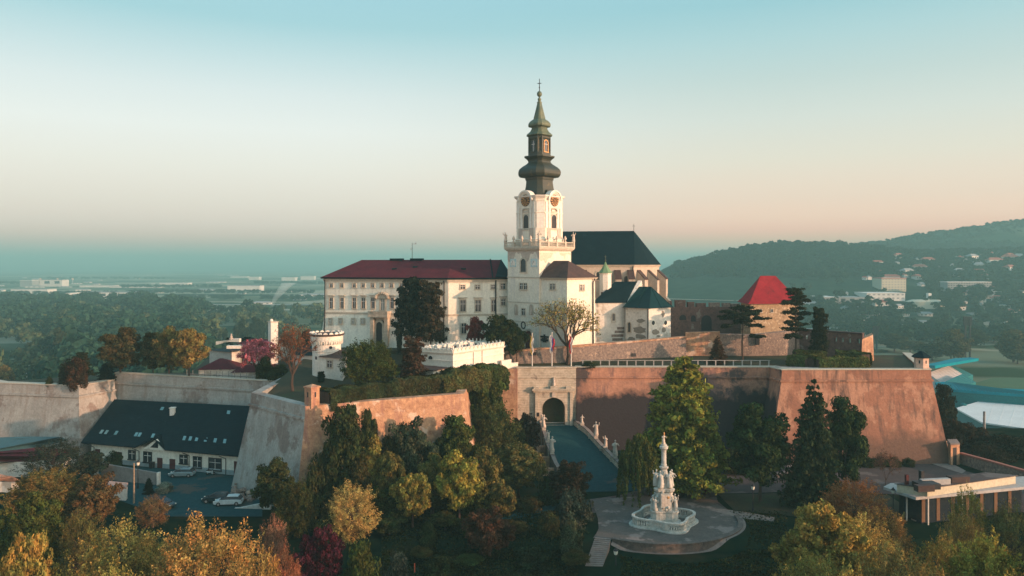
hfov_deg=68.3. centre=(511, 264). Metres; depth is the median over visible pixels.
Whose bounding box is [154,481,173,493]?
shrub
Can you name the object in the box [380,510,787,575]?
grass
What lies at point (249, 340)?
castle house
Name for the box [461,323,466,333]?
window
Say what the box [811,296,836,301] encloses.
industrial hall
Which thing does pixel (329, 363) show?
window
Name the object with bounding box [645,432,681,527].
plague column
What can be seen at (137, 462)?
street lamp
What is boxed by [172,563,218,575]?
acacia tree
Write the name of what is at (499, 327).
yew tree
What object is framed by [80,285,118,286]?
warehouse
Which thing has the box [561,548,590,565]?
undergrowth bush
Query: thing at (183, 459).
window
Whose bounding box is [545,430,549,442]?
statue
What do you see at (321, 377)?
cypress tree
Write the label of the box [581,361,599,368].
shrub
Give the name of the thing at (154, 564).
acacia tree
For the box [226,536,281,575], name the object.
acacia tree
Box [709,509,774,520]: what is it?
path
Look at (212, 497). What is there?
parked car
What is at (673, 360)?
terrace fence
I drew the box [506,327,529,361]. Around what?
yew tree
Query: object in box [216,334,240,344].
gable wall
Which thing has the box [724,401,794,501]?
linden tree
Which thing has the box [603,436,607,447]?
statue
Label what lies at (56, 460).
elm tree
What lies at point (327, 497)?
undergrowth bush
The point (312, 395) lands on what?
sentry turret
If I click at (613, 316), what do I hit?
window
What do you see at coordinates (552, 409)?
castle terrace
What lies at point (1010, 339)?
park tree
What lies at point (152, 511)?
shrub
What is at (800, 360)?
hedge
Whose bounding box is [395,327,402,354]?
cypress tree
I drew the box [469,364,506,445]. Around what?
ivy tree
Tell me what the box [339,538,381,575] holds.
shrub
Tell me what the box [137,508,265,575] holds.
acacia tree
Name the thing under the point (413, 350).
pine tree
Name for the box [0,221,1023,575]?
ground
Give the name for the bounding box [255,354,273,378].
shrub
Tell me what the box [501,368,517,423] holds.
curtain wall
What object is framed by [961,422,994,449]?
oak tree
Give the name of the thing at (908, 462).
shrub
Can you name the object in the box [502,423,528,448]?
undergrowth bush
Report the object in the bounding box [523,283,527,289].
window
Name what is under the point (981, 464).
boundary wall
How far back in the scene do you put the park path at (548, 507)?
116.50 m
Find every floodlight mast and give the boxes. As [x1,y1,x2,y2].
[872,326,879,352]
[963,316,971,356]
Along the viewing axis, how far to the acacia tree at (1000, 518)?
93.83 m
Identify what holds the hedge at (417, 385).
on the castle ground at (303, 376)
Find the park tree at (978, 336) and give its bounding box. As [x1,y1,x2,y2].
[956,327,989,345]
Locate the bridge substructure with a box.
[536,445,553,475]
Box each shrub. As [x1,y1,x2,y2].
[45,376,52,386]
[104,449,123,465]
[134,493,171,528]
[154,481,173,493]
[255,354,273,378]
[266,363,288,381]
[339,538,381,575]
[380,550,410,575]
[419,520,437,550]
[423,554,456,575]
[460,505,515,556]
[554,488,594,529]
[559,518,584,557]
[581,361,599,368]
[820,493,846,514]
[860,456,875,467]
[874,458,888,466]
[888,457,901,467]
[902,457,915,467]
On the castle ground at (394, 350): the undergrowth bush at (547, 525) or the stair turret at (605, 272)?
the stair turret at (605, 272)
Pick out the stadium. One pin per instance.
(966, 388)
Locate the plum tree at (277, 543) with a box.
[256,513,288,575]
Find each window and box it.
[127,450,135,460]
[142,451,151,462]
[151,442,157,447]
[178,454,187,464]
[193,456,201,468]
[208,457,221,471]
[326,360,332,368]
[327,295,333,308]
[338,295,344,308]
[338,318,342,323]
[350,295,357,308]
[360,295,366,308]
[360,318,364,323]
[369,295,375,308]
[378,299,385,310]
[388,295,394,308]
[459,284,465,289]
[459,297,467,311]
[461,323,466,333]
[474,284,480,289]
[474,297,482,311]
[490,284,494,289]
[490,297,496,311]
[499,283,506,289]
[499,296,506,305]
[519,257,526,272]
[520,308,525,315]
[522,214,528,229]
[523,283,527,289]
[530,140,535,152]
[544,140,548,152]
[551,214,556,229]
[595,271,599,280]
[611,313,615,321]
[627,322,631,332]
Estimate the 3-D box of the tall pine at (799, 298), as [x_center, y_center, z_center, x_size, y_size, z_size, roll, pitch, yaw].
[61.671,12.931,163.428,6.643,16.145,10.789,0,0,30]
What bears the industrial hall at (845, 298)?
on the ground at (992, 363)
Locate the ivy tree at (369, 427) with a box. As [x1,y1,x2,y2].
[356,408,377,457]
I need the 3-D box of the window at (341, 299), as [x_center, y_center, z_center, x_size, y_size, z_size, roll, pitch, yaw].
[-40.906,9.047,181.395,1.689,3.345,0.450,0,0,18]
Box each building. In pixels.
[0,436,66,450]
[0,448,78,476]
[0,474,18,492]
[107,481,127,500]
[421,338,504,367]
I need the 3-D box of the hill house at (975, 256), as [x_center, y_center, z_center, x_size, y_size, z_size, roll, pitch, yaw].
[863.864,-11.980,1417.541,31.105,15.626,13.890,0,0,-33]
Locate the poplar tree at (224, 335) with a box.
[222,329,227,347]
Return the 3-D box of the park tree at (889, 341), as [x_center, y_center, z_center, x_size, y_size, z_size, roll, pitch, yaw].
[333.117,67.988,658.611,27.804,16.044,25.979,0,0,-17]
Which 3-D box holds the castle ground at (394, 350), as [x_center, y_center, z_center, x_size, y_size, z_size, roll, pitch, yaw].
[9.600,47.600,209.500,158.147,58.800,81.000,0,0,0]
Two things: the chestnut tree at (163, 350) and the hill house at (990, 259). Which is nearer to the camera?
the chestnut tree at (163, 350)
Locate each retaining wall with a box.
[504,336,685,363]
[612,515,742,552]
[720,331,799,355]
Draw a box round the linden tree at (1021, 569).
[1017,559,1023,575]
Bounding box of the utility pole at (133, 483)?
[133,463,134,503]
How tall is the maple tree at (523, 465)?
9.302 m
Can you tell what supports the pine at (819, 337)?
on the castle terrace
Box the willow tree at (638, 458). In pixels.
[616,432,658,507]
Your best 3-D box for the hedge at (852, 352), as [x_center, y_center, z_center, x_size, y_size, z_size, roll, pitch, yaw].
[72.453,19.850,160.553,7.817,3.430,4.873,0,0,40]
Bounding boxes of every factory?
[19,280,38,286]
[38,279,68,286]
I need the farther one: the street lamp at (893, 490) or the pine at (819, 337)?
the pine at (819, 337)
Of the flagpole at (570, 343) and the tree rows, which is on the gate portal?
the flagpole at (570, 343)
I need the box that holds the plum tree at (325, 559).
[292,524,344,575]
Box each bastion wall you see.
[231,378,306,507]
[298,389,480,494]
[776,352,948,463]
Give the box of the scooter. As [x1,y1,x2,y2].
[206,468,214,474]
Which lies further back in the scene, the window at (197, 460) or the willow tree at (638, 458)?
the window at (197, 460)
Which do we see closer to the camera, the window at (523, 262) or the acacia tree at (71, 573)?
the acacia tree at (71, 573)
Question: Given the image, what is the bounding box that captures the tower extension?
[319,350,348,380]
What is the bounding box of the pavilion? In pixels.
[883,470,1023,524]
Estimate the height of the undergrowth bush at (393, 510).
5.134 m
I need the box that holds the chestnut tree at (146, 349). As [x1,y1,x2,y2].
[139,331,158,372]
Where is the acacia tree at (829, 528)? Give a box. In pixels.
[768,498,879,575]
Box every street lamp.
[136,460,139,488]
[613,547,617,565]
[751,484,754,511]
[891,487,894,515]
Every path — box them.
[402,500,588,549]
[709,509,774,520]
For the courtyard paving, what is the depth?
124.56 m
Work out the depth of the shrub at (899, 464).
141.11 m
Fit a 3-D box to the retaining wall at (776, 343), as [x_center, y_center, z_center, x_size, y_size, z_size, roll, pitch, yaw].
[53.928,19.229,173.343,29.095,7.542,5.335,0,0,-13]
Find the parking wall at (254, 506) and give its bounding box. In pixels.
[235,503,270,509]
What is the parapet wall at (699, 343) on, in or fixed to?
on the castle terrace
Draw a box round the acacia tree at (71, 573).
[50,565,82,575]
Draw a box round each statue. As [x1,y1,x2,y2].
[541,415,546,429]
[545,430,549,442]
[549,436,555,453]
[593,422,599,438]
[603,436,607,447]
[612,440,618,458]
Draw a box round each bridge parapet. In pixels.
[539,420,559,471]
[573,419,618,467]
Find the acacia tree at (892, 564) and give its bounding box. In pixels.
[853,538,941,575]
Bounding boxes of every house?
[25,286,44,287]
[75,289,91,290]
[81,399,249,474]
[197,358,241,376]
[209,347,237,362]
[227,345,263,363]
[231,364,287,378]
[237,339,288,359]
[254,301,272,303]
[293,345,311,365]
[299,293,323,295]
[872,300,888,305]
[882,274,901,277]
[900,268,913,271]
[911,274,921,279]
[913,264,927,267]
[917,312,933,315]
[965,254,978,258]
[974,262,983,265]
[984,257,1003,262]
[1000,255,1017,257]
[1003,265,1013,270]
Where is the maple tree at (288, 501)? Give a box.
[271,476,325,537]
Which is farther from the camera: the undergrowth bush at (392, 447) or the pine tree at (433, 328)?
the pine tree at (433, 328)
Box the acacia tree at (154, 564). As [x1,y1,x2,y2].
[126,535,191,575]
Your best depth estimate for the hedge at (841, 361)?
150.62 m
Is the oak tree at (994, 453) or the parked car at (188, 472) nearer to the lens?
the parked car at (188, 472)
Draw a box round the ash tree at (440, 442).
[433,433,472,473]
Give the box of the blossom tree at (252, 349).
[236,338,276,378]
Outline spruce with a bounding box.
[707,336,727,364]
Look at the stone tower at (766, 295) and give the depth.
186.92 m
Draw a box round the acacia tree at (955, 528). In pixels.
[935,508,985,573]
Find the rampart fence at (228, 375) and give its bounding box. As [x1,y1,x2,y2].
[186,370,282,377]
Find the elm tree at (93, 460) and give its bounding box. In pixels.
[76,450,109,476]
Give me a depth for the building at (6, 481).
125.75 m
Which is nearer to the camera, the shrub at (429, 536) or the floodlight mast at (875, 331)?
the shrub at (429, 536)
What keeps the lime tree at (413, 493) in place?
on the ground at (992, 363)
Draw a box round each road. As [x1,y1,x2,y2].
[216,304,285,304]
[590,464,1023,512]
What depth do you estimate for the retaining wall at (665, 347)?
163.91 m
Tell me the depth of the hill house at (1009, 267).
1304.90 m
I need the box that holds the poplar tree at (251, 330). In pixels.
[249,323,253,337]
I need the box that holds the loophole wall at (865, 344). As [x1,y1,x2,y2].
[799,329,873,360]
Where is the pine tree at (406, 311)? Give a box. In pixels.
[391,276,427,337]
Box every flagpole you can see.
[530,333,533,365]
[549,332,554,365]
[569,333,572,365]
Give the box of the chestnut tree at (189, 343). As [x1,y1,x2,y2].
[167,328,211,375]
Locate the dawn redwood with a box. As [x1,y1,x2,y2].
[629,355,742,498]
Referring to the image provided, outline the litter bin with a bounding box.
[149,462,154,467]
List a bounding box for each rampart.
[0,380,79,455]
[79,379,116,455]
[114,372,274,405]
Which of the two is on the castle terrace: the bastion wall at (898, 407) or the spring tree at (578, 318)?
the spring tree at (578, 318)
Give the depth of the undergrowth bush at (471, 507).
113.26 m
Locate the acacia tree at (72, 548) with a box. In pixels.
[56,505,109,575]
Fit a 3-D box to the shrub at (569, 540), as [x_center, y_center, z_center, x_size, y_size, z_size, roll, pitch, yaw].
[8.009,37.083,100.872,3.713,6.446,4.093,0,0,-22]
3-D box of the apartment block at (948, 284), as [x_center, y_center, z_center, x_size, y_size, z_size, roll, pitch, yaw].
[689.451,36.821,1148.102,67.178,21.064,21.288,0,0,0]
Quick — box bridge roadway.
[546,424,636,491]
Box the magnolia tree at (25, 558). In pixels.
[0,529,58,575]
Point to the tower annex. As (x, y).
(563, 280)
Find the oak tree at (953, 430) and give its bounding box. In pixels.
[941,417,974,447]
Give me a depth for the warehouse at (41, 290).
1927.66 m
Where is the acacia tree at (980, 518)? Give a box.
[947,480,991,551]
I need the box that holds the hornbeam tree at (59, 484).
[0,462,84,523]
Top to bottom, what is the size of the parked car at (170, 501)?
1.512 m
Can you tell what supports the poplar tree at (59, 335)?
on the ground at (992, 363)
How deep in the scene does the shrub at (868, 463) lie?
140.99 m
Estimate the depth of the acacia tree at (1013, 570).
60.16 m
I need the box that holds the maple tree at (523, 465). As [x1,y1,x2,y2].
[497,441,548,497]
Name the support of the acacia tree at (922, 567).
on the ground at (992, 363)
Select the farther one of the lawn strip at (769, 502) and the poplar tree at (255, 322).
the poplar tree at (255, 322)
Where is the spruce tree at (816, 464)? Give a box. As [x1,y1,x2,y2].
[777,379,848,507]
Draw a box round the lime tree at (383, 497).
[361,486,395,515]
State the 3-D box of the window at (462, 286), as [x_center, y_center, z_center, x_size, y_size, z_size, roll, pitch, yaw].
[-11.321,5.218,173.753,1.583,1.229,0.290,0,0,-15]
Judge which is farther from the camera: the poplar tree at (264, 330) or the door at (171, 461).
the poplar tree at (264, 330)
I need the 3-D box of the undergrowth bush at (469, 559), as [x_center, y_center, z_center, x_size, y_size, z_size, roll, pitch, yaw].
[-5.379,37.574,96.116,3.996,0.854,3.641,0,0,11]
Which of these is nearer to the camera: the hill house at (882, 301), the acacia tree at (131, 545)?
the acacia tree at (131, 545)
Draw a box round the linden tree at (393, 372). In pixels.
[377,357,400,380]
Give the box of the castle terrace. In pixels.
[518,355,913,423]
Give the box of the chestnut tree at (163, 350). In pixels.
[150,325,178,373]
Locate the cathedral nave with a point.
(629, 256)
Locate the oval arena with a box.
[905,293,942,308]
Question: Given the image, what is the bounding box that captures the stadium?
[929,357,1023,416]
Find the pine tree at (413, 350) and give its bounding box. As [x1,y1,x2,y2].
[398,335,428,376]
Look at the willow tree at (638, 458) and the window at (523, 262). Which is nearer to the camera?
the willow tree at (638, 458)
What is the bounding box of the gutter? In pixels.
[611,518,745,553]
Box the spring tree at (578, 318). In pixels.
[527,298,600,363]
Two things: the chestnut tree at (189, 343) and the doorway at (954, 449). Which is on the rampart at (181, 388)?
the chestnut tree at (189, 343)
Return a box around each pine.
[717,304,771,359]
[779,287,812,349]
[808,306,829,351]
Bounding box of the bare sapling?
[871,448,900,485]
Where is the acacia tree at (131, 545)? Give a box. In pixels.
[65,512,165,575]
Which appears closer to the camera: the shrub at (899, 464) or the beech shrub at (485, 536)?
the beech shrub at (485, 536)
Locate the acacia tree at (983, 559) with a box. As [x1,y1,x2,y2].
[938,525,1023,575]
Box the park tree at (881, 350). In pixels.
[874,349,892,351]
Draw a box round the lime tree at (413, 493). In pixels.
[389,472,432,527]
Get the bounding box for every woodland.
[0,290,300,379]
[789,266,1023,340]
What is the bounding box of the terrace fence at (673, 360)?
[581,360,769,365]
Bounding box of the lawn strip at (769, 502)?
[718,493,898,515]
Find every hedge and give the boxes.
[320,379,401,411]
[390,373,443,396]
[436,364,491,392]
[472,363,510,390]
[785,353,817,366]
[792,349,826,356]
[814,355,870,367]
[835,349,872,365]
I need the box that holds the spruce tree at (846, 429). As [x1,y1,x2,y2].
[825,395,869,495]
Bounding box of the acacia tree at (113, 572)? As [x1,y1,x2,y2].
[87,553,142,575]
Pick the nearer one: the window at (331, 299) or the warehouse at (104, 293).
the window at (331, 299)
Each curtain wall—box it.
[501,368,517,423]
[576,366,785,449]
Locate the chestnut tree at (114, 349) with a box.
[96,326,143,373]
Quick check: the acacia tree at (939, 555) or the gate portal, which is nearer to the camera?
the acacia tree at (939, 555)
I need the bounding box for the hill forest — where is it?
[669,218,1023,277]
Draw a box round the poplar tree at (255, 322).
[251,316,259,336]
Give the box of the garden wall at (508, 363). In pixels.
[500,359,517,368]
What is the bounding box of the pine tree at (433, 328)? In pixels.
[412,280,449,344]
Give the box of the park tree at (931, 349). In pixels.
[912,342,943,360]
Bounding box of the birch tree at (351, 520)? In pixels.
[322,479,382,545]
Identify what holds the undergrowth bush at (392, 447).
on the ground at (992, 363)
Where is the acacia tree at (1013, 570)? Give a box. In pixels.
[986,564,1023,575]
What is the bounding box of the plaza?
[593,496,737,541]
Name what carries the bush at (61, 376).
on the rampart at (36, 409)
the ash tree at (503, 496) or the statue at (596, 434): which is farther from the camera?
the statue at (596, 434)
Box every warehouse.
[11,289,56,293]
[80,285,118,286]
[80,291,136,298]
[109,286,162,287]
[159,282,191,284]
[227,285,263,290]
[231,276,249,277]
[249,277,261,279]
[281,277,296,280]
[301,276,315,279]
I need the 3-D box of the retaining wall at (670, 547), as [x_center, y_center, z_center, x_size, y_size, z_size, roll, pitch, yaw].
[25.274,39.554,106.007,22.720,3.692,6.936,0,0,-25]
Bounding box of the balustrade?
[629,504,698,534]
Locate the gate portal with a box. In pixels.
[516,366,576,444]
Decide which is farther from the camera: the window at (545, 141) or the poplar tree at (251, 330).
the poplar tree at (251, 330)
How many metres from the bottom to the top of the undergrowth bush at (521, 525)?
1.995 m
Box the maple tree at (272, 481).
[250,456,296,520]
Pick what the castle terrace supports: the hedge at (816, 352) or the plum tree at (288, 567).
the hedge at (816, 352)
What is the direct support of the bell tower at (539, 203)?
on the castle ground at (394, 350)
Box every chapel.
[595,281,642,342]
[623,286,672,340]
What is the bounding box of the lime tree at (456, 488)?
[433,449,483,517]
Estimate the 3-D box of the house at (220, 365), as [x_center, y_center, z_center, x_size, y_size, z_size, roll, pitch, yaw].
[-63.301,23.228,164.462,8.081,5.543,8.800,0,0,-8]
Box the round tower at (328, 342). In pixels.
[309,330,344,376]
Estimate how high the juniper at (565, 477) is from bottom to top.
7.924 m
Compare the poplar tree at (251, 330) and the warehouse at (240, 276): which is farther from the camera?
the warehouse at (240, 276)
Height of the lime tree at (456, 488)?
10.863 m
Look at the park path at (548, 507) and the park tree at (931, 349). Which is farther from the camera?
the park tree at (931, 349)
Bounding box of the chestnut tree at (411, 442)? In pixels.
[381,415,438,475]
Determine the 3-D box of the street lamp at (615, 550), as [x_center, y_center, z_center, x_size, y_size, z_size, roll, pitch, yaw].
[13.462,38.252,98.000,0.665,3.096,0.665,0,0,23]
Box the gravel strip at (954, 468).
[934,464,965,472]
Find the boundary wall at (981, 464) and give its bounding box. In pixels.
[960,452,1023,476]
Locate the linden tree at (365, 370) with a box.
[337,337,391,382]
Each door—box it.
[157,458,162,467]
[169,459,174,468]
[376,322,381,343]
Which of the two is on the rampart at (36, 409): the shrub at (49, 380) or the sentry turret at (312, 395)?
the shrub at (49, 380)
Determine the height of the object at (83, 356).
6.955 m
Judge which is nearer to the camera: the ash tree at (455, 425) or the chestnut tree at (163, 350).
the ash tree at (455, 425)
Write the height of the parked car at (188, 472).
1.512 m
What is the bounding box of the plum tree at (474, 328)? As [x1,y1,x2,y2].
[465,316,484,340]
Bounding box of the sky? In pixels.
[0,0,1023,265]
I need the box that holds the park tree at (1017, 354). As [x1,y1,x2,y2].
[1000,348,1023,363]
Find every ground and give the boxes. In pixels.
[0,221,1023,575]
[4,355,291,382]
[268,354,501,445]
[308,331,525,353]
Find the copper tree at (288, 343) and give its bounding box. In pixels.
[267,323,318,390]
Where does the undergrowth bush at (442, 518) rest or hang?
on the ground at (992, 363)
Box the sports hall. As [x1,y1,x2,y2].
[957,402,1023,427]
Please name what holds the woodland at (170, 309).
on the ground at (992, 363)
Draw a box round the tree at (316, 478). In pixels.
[304,451,330,518]
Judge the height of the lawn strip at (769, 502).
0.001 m
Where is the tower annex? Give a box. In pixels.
[540,261,597,346]
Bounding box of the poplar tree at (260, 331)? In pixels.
[258,319,263,338]
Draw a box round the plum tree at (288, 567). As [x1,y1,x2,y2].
[270,543,301,575]
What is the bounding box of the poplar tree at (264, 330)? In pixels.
[261,320,265,338]
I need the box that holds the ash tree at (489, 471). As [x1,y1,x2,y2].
[475,445,504,506]
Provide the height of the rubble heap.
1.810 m
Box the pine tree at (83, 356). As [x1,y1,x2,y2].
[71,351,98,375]
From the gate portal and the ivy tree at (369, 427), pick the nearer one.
the ivy tree at (369, 427)
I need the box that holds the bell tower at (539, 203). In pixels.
[504,79,574,348]
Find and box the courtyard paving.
[99,467,261,515]
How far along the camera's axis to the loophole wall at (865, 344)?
171.02 m
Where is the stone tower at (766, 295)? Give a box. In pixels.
[737,276,798,333]
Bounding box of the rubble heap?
[230,483,253,501]
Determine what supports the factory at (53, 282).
on the ground at (992, 363)
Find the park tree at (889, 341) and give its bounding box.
[878,333,908,351]
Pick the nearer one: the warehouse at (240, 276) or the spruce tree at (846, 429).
the spruce tree at (846, 429)
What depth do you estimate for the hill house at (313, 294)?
1788.76 m
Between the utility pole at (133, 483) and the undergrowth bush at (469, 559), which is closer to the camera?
the undergrowth bush at (469, 559)
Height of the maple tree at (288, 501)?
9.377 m
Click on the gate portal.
(538, 386)
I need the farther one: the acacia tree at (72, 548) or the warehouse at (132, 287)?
the warehouse at (132, 287)
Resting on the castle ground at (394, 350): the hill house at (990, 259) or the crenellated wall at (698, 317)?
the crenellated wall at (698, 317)
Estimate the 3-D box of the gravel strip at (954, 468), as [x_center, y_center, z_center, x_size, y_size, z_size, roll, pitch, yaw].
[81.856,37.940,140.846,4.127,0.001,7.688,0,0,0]
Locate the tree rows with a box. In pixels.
[0,276,323,299]
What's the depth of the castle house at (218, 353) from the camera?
170.18 m
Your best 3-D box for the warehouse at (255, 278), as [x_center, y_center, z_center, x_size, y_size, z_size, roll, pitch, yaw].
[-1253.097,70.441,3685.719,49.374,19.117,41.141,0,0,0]
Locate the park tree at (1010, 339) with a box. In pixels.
[992,329,1023,362]
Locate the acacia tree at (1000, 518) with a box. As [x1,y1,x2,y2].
[984,497,1023,571]
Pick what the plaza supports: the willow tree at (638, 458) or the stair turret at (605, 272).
the willow tree at (638, 458)
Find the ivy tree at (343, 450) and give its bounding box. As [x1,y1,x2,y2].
[320,401,366,490]
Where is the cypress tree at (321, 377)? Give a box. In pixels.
[317,371,324,381]
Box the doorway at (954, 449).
[953,447,956,464]
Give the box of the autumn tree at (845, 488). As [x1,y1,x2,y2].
[818,475,890,526]
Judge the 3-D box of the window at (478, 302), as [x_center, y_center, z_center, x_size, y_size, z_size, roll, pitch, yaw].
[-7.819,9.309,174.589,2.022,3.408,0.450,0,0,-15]
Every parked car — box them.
[148,496,176,507]
[168,467,195,477]
[201,491,230,503]
[213,494,243,506]
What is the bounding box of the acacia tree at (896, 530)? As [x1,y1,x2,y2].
[855,503,918,564]
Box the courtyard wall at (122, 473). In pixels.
[101,464,160,484]
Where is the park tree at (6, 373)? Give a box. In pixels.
[0,364,15,379]
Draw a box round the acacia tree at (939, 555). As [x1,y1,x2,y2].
[908,527,959,575]
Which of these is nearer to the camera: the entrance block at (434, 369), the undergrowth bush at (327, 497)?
the undergrowth bush at (327, 497)
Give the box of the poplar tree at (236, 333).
[232,326,239,344]
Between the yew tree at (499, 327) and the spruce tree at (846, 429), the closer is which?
the spruce tree at (846, 429)
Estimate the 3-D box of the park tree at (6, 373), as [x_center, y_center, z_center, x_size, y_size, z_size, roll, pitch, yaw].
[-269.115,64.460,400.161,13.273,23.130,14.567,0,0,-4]
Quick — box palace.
[320,258,507,347]
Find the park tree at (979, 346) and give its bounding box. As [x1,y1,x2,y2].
[971,345,988,347]
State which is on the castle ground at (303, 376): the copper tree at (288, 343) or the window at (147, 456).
the copper tree at (288, 343)
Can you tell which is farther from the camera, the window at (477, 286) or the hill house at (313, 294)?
the hill house at (313, 294)
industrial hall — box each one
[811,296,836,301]
[833,296,865,302]
[854,292,904,300]
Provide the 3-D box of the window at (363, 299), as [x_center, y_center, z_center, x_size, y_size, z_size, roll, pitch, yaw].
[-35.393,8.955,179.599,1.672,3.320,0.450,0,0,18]
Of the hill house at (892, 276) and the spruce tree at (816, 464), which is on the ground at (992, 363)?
the hill house at (892, 276)
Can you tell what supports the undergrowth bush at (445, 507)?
on the ground at (992, 363)
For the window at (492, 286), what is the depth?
175.55 m
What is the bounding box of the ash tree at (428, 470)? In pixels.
[417,452,443,515]
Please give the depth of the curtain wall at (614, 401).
156.54 m
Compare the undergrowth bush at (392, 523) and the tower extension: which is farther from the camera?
the tower extension
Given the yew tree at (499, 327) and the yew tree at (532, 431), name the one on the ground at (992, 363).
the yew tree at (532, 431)
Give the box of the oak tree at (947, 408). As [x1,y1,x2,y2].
[935,383,957,422]
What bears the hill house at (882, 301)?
on the ground at (992, 363)
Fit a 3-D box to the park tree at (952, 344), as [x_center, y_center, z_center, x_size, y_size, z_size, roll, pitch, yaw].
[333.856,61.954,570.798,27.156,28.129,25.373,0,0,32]
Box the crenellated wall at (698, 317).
[668,300,740,336]
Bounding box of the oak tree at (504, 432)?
[471,395,523,459]
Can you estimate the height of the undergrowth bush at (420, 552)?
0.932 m
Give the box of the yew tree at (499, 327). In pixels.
[481,314,517,345]
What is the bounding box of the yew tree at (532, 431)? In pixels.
[513,412,540,450]
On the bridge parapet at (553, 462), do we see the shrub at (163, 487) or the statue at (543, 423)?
the statue at (543, 423)
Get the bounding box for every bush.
[57,358,73,385]
[62,357,88,391]
[313,514,347,542]
[320,489,348,517]
[337,481,360,506]
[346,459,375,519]
[375,515,407,534]
[378,434,402,460]
[379,494,411,523]
[409,546,432,557]
[425,470,448,514]
[425,494,448,513]
[427,510,459,529]
[452,495,486,517]
[453,553,483,565]
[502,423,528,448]
[504,519,530,534]
[515,495,543,513]
[537,474,558,505]
[537,510,559,538]
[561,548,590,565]
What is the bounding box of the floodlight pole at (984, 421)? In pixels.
[983,411,985,429]
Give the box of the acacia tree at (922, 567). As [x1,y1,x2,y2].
[900,554,946,575]
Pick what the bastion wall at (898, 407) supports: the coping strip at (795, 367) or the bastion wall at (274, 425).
the coping strip at (795, 367)
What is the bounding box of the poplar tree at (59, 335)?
[49,327,66,350]
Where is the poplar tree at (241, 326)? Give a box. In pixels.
[238,318,246,339]
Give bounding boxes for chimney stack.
[267,319,278,363]
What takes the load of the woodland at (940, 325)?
on the ground at (992, 363)
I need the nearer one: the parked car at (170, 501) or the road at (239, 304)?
the parked car at (170, 501)
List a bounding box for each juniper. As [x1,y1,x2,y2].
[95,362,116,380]
[142,478,154,494]
[548,459,593,498]
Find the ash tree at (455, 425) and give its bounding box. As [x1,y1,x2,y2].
[441,414,480,460]
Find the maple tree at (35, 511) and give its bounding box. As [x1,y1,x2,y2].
[0,491,68,569]
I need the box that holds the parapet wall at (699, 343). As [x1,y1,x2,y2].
[685,331,719,355]
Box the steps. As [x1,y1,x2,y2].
[585,537,610,566]
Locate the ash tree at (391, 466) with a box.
[374,450,405,489]
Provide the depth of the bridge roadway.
141.46 m
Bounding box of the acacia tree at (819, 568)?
[772,546,847,575]
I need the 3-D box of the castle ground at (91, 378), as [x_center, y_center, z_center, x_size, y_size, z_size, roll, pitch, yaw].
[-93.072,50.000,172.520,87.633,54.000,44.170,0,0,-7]
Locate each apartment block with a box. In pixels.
[872,278,906,291]
[939,281,990,290]
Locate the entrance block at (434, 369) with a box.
[424,365,447,374]
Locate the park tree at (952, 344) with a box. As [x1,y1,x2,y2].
[933,328,974,358]
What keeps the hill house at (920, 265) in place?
on the ground at (992, 363)
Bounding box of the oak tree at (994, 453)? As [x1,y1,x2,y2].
[960,443,1016,462]
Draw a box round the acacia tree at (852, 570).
[828,558,863,575]
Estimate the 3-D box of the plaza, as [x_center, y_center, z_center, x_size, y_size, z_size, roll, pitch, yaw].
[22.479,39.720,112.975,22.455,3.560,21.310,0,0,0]
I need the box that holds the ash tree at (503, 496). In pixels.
[485,481,516,518]
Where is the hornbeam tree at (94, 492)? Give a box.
[64,471,125,527]
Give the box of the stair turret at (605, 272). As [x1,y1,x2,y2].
[598,255,611,294]
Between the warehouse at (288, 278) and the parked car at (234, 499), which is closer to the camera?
the parked car at (234, 499)
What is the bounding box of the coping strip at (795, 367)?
[775,366,817,367]
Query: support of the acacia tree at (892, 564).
on the ground at (992, 363)
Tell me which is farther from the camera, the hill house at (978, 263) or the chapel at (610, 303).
the hill house at (978, 263)
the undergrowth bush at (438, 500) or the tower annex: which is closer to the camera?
the undergrowth bush at (438, 500)
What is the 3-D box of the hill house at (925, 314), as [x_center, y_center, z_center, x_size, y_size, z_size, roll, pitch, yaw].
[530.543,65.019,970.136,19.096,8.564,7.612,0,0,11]
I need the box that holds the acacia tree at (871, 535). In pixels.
[832,511,913,575]
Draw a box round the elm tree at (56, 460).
[6,436,86,478]
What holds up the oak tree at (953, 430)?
on the ground at (992, 363)
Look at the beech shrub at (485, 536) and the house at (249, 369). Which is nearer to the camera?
the beech shrub at (485, 536)
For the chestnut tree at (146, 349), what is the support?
on the castle ground at (91, 378)
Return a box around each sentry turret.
[303,384,320,408]
[911,351,931,368]
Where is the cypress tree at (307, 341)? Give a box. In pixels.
[302,331,308,345]
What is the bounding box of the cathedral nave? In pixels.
[563,231,670,301]
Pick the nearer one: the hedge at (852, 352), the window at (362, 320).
the hedge at (852, 352)
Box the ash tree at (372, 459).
[351,434,385,486]
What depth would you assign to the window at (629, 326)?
175.34 m
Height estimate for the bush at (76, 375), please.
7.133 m
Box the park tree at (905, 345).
[891,339,925,352]
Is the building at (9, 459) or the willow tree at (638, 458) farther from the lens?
the building at (9, 459)

